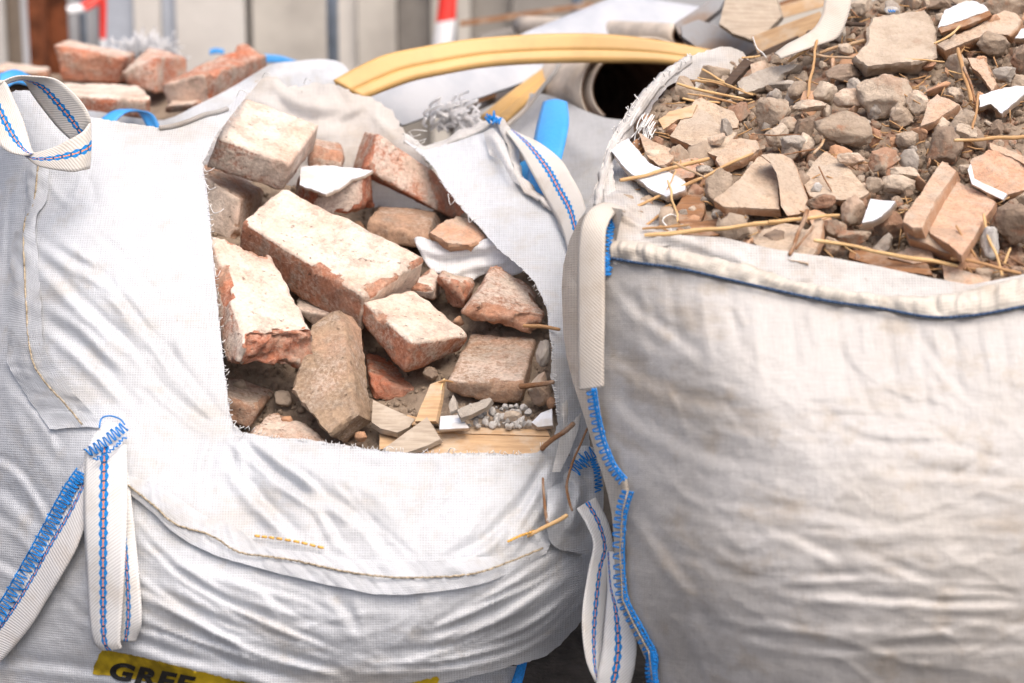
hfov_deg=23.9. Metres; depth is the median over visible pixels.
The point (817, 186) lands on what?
stone
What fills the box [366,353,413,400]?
brick
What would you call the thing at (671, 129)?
stone
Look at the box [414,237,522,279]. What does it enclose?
plastic film
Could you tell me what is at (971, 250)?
reed
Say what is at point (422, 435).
shard
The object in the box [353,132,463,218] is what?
brick
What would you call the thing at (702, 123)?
tile shard
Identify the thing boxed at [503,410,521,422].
stone
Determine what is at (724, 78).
stone
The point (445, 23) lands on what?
barrier post
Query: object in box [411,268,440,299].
brick
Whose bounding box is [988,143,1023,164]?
tile shard
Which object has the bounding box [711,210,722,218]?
stone
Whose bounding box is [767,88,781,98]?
stone
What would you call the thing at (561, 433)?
reed
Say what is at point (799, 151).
reed
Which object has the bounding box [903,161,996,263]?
roof tile
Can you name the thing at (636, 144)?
tile chip
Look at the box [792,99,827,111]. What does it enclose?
stone
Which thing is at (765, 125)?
stone
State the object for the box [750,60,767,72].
mortar cube
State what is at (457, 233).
brick
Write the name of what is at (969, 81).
reed
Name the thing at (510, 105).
edging strip
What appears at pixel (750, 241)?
tile chip
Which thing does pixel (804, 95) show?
tile chip
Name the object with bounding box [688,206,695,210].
mortar crumb
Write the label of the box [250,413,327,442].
brick
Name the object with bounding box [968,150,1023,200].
tile shard
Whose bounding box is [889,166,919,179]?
stone
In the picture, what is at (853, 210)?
stone
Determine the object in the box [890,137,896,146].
tile chip
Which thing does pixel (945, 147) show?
stone
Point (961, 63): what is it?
reed
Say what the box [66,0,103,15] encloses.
barrier tape
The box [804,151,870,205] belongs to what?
tile shard
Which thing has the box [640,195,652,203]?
stone
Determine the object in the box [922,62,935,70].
stone
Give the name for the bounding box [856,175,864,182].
mortar crumb
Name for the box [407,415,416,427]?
lath
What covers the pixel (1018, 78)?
stone
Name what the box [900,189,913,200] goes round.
stone
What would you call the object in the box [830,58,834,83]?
tile chip
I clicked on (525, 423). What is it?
pebble
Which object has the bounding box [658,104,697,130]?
wood fragment
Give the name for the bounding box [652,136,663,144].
stone
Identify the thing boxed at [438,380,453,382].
reed
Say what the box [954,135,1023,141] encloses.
reed
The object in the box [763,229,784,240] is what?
stone
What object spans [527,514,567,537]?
reed
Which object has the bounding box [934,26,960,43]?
reed
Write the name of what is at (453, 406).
plaster flake
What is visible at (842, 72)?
stone
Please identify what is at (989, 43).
stone
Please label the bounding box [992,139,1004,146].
stone
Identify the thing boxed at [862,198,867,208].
stone
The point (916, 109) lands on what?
stone
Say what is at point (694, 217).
tile chip
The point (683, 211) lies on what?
mortar crumb
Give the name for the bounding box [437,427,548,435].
lath
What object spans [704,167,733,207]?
stone
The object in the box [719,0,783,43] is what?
board
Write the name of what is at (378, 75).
edging strip
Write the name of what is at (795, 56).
reed
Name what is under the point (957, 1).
stone
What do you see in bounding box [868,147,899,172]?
stone
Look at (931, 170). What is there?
stone
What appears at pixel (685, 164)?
reed
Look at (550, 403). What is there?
brick crumb
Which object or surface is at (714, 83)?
reed
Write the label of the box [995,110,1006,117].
tile chip
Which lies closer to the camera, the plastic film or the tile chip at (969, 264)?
the tile chip at (969, 264)
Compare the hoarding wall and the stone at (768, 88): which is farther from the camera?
the hoarding wall
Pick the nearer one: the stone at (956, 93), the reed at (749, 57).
the stone at (956, 93)
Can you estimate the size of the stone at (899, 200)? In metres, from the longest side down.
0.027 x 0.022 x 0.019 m
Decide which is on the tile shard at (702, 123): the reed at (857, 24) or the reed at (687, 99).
the reed at (687, 99)
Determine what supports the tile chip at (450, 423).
on the lath at (476, 443)
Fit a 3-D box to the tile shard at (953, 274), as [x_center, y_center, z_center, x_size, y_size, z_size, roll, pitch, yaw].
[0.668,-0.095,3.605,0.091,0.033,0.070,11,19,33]
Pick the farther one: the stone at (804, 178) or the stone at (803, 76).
the stone at (803, 76)
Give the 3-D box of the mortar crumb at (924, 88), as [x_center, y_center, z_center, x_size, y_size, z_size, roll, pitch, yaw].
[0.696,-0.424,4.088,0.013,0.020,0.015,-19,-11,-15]
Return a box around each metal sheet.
[372,0,698,126]
[681,20,756,59]
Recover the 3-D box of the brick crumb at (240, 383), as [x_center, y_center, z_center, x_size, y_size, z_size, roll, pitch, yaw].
[-0.453,0.073,4.032,0.026,0.019,0.017,0,16,0]
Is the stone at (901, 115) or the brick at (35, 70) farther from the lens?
the brick at (35, 70)
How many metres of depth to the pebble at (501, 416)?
3.90 m
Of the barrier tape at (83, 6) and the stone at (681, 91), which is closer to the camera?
the stone at (681, 91)
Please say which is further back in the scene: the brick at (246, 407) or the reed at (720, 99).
the reed at (720, 99)
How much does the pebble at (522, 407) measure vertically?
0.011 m
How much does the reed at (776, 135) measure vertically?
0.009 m
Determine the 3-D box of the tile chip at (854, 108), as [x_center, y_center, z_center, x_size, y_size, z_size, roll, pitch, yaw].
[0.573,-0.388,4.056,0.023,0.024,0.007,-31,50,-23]
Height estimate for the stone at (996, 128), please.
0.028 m
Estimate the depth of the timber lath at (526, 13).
6.60 m
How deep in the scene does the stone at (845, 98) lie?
4.05 m
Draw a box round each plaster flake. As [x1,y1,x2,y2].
[449,395,458,414]
[457,398,493,422]
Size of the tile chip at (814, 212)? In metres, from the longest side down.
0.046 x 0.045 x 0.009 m
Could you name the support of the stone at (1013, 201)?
on the fine rubble at (660, 109)
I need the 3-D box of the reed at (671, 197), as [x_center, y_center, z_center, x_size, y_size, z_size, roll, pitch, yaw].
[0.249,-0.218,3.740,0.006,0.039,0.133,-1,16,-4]
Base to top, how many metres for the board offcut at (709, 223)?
0.024 m
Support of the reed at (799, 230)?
in the bulk bag at (812, 472)
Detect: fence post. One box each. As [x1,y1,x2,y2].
[77,0,87,43]
[326,0,338,61]
[450,2,456,135]
[572,0,582,12]
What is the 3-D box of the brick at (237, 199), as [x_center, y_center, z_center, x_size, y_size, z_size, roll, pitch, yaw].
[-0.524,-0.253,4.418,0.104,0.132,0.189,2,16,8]
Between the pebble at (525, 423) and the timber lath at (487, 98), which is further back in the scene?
the timber lath at (487, 98)
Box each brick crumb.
[233,379,247,388]
[274,390,291,406]
[281,416,292,421]
[354,221,364,228]
[354,431,366,441]
[453,316,463,325]
[546,397,555,408]
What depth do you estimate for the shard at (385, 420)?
3.91 m
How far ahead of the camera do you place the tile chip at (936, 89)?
4.08 m
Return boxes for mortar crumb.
[678,209,687,214]
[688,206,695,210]
[700,196,709,205]
[808,160,813,167]
[819,60,826,67]
[847,33,855,41]
[850,27,860,36]
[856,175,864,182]
[919,86,927,94]
[925,141,929,151]
[984,120,991,126]
[1008,140,1016,146]
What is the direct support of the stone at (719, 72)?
on the fine rubble at (660, 109)
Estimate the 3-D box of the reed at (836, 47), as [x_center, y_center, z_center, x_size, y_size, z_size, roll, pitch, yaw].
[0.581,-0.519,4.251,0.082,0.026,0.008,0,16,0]
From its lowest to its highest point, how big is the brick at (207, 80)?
0.111 m
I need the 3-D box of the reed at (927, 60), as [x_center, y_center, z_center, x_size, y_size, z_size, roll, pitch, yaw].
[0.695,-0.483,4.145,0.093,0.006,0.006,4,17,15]
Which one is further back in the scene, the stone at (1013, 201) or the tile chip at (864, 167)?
the tile chip at (864, 167)
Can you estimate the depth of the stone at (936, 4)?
4.37 m
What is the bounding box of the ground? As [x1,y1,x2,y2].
[246,0,647,682]
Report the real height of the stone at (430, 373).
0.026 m
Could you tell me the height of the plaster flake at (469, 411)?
0.030 m
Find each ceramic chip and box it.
[611,139,687,201]
[862,199,896,228]
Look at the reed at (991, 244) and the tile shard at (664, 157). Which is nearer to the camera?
the reed at (991, 244)
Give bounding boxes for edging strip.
[333,33,710,96]
[480,68,545,122]
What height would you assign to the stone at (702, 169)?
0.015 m
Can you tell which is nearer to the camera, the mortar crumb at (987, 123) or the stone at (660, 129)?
the mortar crumb at (987, 123)
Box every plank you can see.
[749,36,798,59]
[752,11,821,52]
[779,0,797,5]
[780,0,823,17]
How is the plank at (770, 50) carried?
on the plank at (767, 39)
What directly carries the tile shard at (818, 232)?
on the tile shard at (786, 242)
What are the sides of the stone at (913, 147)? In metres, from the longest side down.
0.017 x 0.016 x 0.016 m
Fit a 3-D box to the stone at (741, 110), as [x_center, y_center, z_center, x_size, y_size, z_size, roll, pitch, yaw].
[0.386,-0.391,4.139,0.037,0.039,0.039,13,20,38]
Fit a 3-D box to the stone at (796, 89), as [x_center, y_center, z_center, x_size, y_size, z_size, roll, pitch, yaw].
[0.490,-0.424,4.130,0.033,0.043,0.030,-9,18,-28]
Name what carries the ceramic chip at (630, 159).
on the fine rubble at (660, 109)
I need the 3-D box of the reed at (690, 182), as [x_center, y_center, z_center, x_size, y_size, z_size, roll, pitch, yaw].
[0.282,-0.253,3.831,0.252,0.068,0.008,-10,19,-31]
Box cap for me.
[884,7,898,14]
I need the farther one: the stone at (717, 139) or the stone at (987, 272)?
the stone at (717, 139)
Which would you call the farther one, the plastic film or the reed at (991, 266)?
the plastic film
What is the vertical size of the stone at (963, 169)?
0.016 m
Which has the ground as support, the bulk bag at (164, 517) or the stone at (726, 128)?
the bulk bag at (164, 517)
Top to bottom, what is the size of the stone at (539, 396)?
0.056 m
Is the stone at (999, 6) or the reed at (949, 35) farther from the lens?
the stone at (999, 6)
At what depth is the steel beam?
7.23 m
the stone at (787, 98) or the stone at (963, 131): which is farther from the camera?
the stone at (787, 98)
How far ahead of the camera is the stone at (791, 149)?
3.93 m
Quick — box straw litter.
[635,4,1023,275]
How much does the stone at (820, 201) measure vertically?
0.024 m
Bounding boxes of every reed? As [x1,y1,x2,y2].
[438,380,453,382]
[519,380,554,388]
[523,324,560,330]
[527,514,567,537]
[540,422,574,450]
[542,477,548,523]
[565,428,587,510]
[619,157,709,181]
[638,152,753,205]
[642,224,689,229]
[644,220,784,236]
[646,204,671,224]
[667,180,678,222]
[672,161,704,177]
[677,82,744,99]
[682,97,719,102]
[688,93,736,103]
[695,79,738,88]
[697,77,752,95]
[701,68,724,81]
[741,55,759,58]
[751,134,800,135]
[768,214,839,222]
[783,148,816,154]
[788,48,810,61]
[788,209,808,255]
[795,225,814,249]
[806,39,817,98]
[813,137,825,153]
[813,239,957,266]
[816,54,852,58]
[818,166,831,191]
[819,39,865,53]
[845,22,865,26]
[905,58,944,62]
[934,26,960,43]
[951,257,1020,274]
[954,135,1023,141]
[955,225,975,256]
[956,47,972,102]
[963,66,975,102]
[971,93,979,128]
[982,214,1002,275]
[1000,252,1023,265]
[1004,248,1010,263]
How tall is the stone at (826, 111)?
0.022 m
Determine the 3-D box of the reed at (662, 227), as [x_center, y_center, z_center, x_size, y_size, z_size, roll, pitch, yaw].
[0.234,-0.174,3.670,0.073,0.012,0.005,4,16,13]
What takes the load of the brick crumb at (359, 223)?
on the fine rubble at (275, 377)
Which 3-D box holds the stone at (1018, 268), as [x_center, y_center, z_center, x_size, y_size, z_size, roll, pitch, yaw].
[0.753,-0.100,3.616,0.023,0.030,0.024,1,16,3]
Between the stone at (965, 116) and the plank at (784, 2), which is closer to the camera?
the stone at (965, 116)
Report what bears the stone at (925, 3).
on the fine rubble at (660, 109)
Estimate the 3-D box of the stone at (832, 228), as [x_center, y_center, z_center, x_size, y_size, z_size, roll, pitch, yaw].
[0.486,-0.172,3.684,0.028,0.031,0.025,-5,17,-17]
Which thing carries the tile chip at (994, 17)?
on the fine rubble at (660, 109)
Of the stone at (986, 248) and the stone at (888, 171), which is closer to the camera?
the stone at (986, 248)
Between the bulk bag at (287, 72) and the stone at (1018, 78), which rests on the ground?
the bulk bag at (287, 72)
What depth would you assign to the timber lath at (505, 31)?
6.33 m
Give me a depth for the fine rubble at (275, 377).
4.09 m
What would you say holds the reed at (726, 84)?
on the fine rubble at (660, 109)
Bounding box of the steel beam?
[27,0,68,73]
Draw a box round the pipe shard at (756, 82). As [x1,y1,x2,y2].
[737,64,802,97]
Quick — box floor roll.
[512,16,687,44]
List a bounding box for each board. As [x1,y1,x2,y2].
[674,0,724,37]
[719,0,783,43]
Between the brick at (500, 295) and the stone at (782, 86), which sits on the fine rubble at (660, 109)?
the stone at (782, 86)
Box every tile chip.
[439,415,469,431]
[532,409,553,429]
[632,138,643,155]
[688,215,699,219]
[746,238,753,243]
[749,133,757,139]
[800,90,815,115]
[808,210,831,224]
[828,144,852,165]
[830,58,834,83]
[839,53,856,63]
[848,105,858,112]
[858,161,869,171]
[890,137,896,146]
[911,127,927,141]
[914,174,926,191]
[924,81,950,95]
[926,158,930,168]
[959,253,982,271]
[962,142,971,150]
[973,91,984,114]
[977,56,986,61]
[987,14,999,21]
[987,185,999,201]
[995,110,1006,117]
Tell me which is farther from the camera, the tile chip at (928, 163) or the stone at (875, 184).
the tile chip at (928, 163)
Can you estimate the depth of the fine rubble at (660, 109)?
4.05 m
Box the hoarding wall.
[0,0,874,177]
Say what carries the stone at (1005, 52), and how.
on the fine rubble at (660, 109)
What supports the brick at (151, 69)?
on the fine rubble at (158, 103)
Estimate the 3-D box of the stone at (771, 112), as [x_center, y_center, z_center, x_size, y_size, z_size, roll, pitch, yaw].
[0.439,-0.381,4.058,0.060,0.058,0.043,0,16,0]
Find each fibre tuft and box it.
[103,27,190,59]
[422,91,481,132]
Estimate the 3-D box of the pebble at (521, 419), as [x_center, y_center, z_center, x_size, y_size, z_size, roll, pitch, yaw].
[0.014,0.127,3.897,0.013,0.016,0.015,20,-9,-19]
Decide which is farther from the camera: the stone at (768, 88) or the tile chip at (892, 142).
the stone at (768, 88)
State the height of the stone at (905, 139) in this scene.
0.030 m
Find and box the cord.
[507,63,560,125]
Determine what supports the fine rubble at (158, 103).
in the bulk bag at (287, 72)
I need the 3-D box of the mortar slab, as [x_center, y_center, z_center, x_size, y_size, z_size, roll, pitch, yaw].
[0.671,-0.525,4.245,0.170,0.092,0.258,0,16,0]
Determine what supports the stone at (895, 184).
on the fine rubble at (660, 109)
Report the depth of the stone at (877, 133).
3.94 m
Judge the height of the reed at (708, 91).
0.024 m
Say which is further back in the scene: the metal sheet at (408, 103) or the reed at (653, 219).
the metal sheet at (408, 103)
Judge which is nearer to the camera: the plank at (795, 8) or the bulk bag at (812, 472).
the bulk bag at (812, 472)
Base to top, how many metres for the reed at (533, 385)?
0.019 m
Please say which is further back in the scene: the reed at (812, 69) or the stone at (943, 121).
the reed at (812, 69)
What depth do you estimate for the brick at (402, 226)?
4.38 m
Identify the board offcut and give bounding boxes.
[676,182,705,224]
[676,219,719,236]
[709,58,752,104]
[848,244,932,277]
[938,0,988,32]
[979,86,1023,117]
[1015,28,1023,42]
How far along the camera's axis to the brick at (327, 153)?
4.48 m
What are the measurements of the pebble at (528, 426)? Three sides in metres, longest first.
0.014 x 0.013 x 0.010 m
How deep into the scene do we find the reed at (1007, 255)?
3.61 m
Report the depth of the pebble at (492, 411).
3.91 m
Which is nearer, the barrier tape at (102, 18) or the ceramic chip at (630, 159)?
the ceramic chip at (630, 159)
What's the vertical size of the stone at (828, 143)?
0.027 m
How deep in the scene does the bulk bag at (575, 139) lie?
4.62 m
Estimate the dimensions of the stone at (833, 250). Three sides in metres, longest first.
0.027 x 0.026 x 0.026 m
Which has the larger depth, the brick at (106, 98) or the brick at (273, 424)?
the brick at (106, 98)
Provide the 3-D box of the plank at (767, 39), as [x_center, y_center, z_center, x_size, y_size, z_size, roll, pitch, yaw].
[0.544,-0.604,4.739,0.155,0.089,0.048,-2,16,-6]
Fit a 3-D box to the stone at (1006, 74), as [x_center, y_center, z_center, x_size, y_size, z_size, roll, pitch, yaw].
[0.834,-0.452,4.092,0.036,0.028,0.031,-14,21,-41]
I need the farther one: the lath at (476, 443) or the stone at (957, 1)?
the stone at (957, 1)
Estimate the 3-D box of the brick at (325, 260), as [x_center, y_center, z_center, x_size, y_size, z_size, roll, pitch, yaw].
[-0.316,-0.143,4.191,0.309,0.199,0.162,11,19,33]
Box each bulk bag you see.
[0,48,348,133]
[0,73,636,682]
[454,93,621,207]
[562,0,1023,682]
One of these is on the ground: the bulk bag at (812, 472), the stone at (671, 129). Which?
the bulk bag at (812, 472)
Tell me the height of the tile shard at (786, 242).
0.041 m
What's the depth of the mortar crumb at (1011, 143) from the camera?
3.91 m
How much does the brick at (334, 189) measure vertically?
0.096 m
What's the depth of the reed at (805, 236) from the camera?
3.62 m
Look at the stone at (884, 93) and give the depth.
4.03 m
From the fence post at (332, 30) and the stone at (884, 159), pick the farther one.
the fence post at (332, 30)
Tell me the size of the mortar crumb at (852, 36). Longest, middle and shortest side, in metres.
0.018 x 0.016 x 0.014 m
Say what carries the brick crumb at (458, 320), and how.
on the fine rubble at (275, 377)
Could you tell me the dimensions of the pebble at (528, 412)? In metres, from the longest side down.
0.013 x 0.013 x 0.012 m
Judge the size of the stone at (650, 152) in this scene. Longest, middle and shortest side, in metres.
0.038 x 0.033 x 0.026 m
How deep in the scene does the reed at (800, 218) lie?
3.66 m
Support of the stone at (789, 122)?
on the fine rubble at (660, 109)
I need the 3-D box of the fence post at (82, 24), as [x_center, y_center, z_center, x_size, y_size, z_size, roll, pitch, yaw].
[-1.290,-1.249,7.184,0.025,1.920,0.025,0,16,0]
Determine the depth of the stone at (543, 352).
4.01 m
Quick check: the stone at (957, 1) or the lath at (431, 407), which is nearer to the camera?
the lath at (431, 407)
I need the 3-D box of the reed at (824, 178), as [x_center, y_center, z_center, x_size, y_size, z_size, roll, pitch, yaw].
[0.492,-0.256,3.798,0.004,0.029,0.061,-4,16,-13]
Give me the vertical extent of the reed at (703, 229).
0.028 m
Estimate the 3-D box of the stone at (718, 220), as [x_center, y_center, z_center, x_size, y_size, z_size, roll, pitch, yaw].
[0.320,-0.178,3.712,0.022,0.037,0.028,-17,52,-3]
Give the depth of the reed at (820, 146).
3.90 m
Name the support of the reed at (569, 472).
in the bulk bag at (164, 517)
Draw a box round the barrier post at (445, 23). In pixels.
[433,0,456,44]
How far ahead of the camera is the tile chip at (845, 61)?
4.24 m
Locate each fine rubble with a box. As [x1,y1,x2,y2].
[9,74,184,119]
[211,181,569,455]
[606,0,1023,279]
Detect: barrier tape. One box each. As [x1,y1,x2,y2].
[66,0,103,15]
[99,0,106,47]
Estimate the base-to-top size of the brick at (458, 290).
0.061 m
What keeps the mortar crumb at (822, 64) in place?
on the fine rubble at (660, 109)
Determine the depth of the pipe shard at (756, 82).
4.24 m
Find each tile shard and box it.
[639,133,673,166]
[670,98,742,160]
[674,158,703,181]
[714,153,811,217]
[715,138,762,171]
[753,223,817,265]
[801,218,824,254]
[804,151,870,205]
[888,246,934,265]
[920,94,960,130]
[936,10,1022,60]
[941,265,992,284]
[967,58,998,91]
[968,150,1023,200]
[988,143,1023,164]
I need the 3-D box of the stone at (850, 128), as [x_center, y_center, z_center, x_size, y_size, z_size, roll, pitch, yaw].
[0.540,-0.347,3.939,0.097,0.056,0.060,0,16,0]
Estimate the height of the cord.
0.126 m
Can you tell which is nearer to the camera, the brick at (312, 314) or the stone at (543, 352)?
the stone at (543, 352)
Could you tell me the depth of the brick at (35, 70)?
5.36 m
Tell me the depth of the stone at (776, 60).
4.31 m
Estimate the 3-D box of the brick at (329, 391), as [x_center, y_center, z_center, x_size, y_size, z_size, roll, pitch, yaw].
[-0.294,0.057,3.981,0.131,0.179,0.274,0,16,0]
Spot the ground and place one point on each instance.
(564, 662)
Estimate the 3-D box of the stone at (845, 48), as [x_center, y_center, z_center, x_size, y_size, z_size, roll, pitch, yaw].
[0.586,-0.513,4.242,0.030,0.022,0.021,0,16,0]
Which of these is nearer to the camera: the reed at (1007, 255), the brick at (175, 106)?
the reed at (1007, 255)
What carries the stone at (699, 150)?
on the fine rubble at (660, 109)
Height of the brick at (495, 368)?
0.070 m
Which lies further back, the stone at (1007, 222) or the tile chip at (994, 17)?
the tile chip at (994, 17)
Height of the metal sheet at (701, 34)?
0.090 m
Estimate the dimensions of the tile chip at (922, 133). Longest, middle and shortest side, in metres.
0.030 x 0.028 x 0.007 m
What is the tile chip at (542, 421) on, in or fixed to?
on the lath at (504, 431)
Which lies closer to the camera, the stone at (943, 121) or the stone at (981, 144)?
the stone at (981, 144)
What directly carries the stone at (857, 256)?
on the board offcut at (884, 261)
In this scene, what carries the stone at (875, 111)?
on the fine rubble at (660, 109)
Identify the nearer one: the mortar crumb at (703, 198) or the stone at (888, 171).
the mortar crumb at (703, 198)
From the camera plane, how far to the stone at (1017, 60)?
4.13 m
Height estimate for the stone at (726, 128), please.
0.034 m
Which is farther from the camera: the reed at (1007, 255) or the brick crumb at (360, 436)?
the brick crumb at (360, 436)
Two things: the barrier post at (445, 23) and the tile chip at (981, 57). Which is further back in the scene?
the barrier post at (445, 23)
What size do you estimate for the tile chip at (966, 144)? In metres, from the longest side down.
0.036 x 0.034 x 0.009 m
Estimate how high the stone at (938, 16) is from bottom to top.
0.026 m
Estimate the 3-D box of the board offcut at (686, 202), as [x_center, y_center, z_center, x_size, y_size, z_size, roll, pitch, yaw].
[0.281,-0.212,3.799,0.048,0.042,0.208,3,16,9]
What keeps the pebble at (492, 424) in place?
on the lath at (504, 431)
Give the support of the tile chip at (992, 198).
on the fine rubble at (660, 109)
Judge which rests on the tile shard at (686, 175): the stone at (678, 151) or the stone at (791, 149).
the stone at (678, 151)
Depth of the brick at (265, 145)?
4.33 m
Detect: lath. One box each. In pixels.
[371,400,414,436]
[379,433,398,450]
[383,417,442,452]
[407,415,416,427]
[415,380,444,423]
[420,431,550,454]
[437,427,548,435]
[460,2,593,26]
[463,94,495,105]
[479,16,559,37]
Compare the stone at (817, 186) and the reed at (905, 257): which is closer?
the reed at (905, 257)
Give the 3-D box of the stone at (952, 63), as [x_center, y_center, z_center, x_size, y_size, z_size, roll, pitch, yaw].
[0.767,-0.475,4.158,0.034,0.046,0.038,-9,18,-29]
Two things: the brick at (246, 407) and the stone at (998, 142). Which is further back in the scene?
the brick at (246, 407)
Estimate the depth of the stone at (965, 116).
3.94 m
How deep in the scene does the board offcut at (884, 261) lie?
3.62 m
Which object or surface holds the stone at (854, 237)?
on the board offcut at (884, 261)
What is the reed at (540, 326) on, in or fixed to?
in the bulk bag at (164, 517)
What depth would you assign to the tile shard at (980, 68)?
4.10 m
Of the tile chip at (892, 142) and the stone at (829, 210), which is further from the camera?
the tile chip at (892, 142)
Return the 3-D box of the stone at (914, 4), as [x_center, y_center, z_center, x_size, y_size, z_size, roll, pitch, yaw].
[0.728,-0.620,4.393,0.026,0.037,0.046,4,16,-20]
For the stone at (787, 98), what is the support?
on the fine rubble at (660, 109)
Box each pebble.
[482,418,488,426]
[488,407,495,416]
[488,421,496,428]
[499,413,504,421]
[505,423,511,429]
[517,416,524,424]
[519,404,527,410]
[522,421,529,426]
[524,408,531,416]
[526,420,531,428]
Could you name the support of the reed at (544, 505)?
in the bulk bag at (164, 517)
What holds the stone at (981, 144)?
on the fine rubble at (660, 109)
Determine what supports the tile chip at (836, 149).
on the tile shard at (844, 183)
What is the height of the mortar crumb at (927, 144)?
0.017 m
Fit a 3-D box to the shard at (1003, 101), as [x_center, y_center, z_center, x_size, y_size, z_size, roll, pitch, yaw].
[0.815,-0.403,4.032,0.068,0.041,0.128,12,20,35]
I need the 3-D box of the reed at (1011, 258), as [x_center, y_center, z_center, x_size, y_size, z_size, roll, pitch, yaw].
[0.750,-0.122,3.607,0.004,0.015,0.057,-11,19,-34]
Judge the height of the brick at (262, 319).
0.179 m
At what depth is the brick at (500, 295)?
4.10 m
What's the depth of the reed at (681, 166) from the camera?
3.83 m
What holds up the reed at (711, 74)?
on the board offcut at (738, 73)
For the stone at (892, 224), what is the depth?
3.71 m
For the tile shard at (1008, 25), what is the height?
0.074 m
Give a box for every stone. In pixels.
[422,366,437,380]
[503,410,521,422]
[528,372,551,406]
[536,340,550,366]
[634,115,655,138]
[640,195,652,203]
[643,149,659,163]
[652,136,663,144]
[657,127,665,135]
[659,206,676,228]
[666,123,676,134]
[669,144,688,165]
[674,75,696,100]
[687,142,714,166]
[687,184,702,194]
[695,165,712,173]
[699,65,729,86]
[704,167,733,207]
[707,133,724,145]
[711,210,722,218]
[715,213,749,240]
[716,215,721,226]
[719,75,728,86]
[720,118,732,135]
[728,102,749,121]
[746,226,757,238]
[755,97,790,130]
[762,122,770,131]
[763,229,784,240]
[764,85,773,91]
[765,123,788,148]
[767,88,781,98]
[768,55,788,65]
[768,80,793,91]
[779,116,796,133]
[780,135,805,150]
[781,146,798,159]
[784,84,799,105]
[787,80,807,100]
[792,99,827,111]
[793,116,815,136]
[796,71,808,81]
[798,132,814,157]
[798,170,809,185]
[806,194,835,208]
[811,182,822,191]
[812,81,837,102]
[813,111,873,146]
[820,204,836,213]
[821,105,831,117]
[824,139,840,149]
[824,220,841,237]
[825,64,862,81]
[825,237,840,255]
[832,88,861,107]
[834,27,845,41]
[837,153,865,165]
[837,230,870,243]
[838,43,853,54]
[839,221,846,230]
[840,195,865,226]
[846,77,859,87]
[851,0,872,14]
[853,253,860,262]
[856,74,911,119]
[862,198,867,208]
[866,104,880,119]
[866,176,884,192]
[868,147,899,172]
[869,128,881,147]
[872,233,892,251]
[873,211,903,239]
[882,174,915,193]
[885,0,900,14]
[886,167,893,175]
[889,103,913,128]
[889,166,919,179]
[890,196,903,209]
[895,131,918,148]
[898,204,910,216]
[899,149,918,170]
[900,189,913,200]
[903,0,920,9]
[906,89,928,116]
[908,145,917,151]
[922,0,929,9]
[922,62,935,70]
[925,126,963,165]
[928,0,950,9]
[928,166,937,175]
[934,117,949,128]
[935,13,942,26]
[945,53,969,79]
[945,86,963,103]
[948,109,979,127]
[950,0,972,3]
[954,123,977,138]
[958,164,969,174]
[971,126,986,151]
[975,268,993,276]
[976,31,1009,54]
[979,32,1007,58]
[980,226,998,260]
[983,0,1023,14]
[988,119,1003,135]
[990,202,1023,244]
[992,66,1015,82]
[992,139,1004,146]
[1006,198,1018,203]
[1008,266,1023,276]
[1010,44,1023,73]
[1011,74,1023,86]
[1015,192,1023,203]
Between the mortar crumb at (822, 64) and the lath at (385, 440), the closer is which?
the lath at (385, 440)
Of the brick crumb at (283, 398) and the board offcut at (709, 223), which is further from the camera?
the brick crumb at (283, 398)
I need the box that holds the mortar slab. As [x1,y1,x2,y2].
[852,10,937,76]
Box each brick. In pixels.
[0,63,50,76]
[54,40,134,83]
[65,83,149,117]
[121,48,186,92]
[161,43,266,104]
[165,100,201,112]
[203,164,263,238]
[207,99,317,189]
[212,237,312,368]
[227,378,273,427]
[240,190,423,329]
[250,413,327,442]
[292,310,371,442]
[295,165,374,213]
[297,297,328,324]
[307,139,344,166]
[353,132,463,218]
[362,291,466,371]
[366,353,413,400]
[367,207,440,246]
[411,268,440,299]
[428,216,485,251]
[437,271,474,307]
[447,333,535,402]
[460,265,544,333]
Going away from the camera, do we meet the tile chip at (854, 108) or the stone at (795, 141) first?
the stone at (795, 141)
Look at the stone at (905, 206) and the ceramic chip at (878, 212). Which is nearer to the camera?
the ceramic chip at (878, 212)
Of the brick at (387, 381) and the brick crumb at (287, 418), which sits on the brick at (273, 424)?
the brick crumb at (287, 418)
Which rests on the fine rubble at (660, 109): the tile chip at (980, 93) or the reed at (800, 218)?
the tile chip at (980, 93)
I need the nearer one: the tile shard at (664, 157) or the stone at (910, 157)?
the stone at (910, 157)
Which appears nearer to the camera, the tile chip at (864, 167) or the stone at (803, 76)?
the tile chip at (864, 167)
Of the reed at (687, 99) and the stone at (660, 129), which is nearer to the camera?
the stone at (660, 129)
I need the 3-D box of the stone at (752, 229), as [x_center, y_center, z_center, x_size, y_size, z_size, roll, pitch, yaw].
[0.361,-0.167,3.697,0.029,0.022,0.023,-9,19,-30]
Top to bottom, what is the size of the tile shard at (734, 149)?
0.051 m
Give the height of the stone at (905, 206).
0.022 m
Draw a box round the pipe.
[448,36,675,134]
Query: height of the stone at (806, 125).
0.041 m
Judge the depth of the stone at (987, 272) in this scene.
3.61 m
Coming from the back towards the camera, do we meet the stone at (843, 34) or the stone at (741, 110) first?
the stone at (843, 34)
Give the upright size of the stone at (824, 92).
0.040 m
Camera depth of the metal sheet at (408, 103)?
5.05 m
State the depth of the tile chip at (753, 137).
4.03 m
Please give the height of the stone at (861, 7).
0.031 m

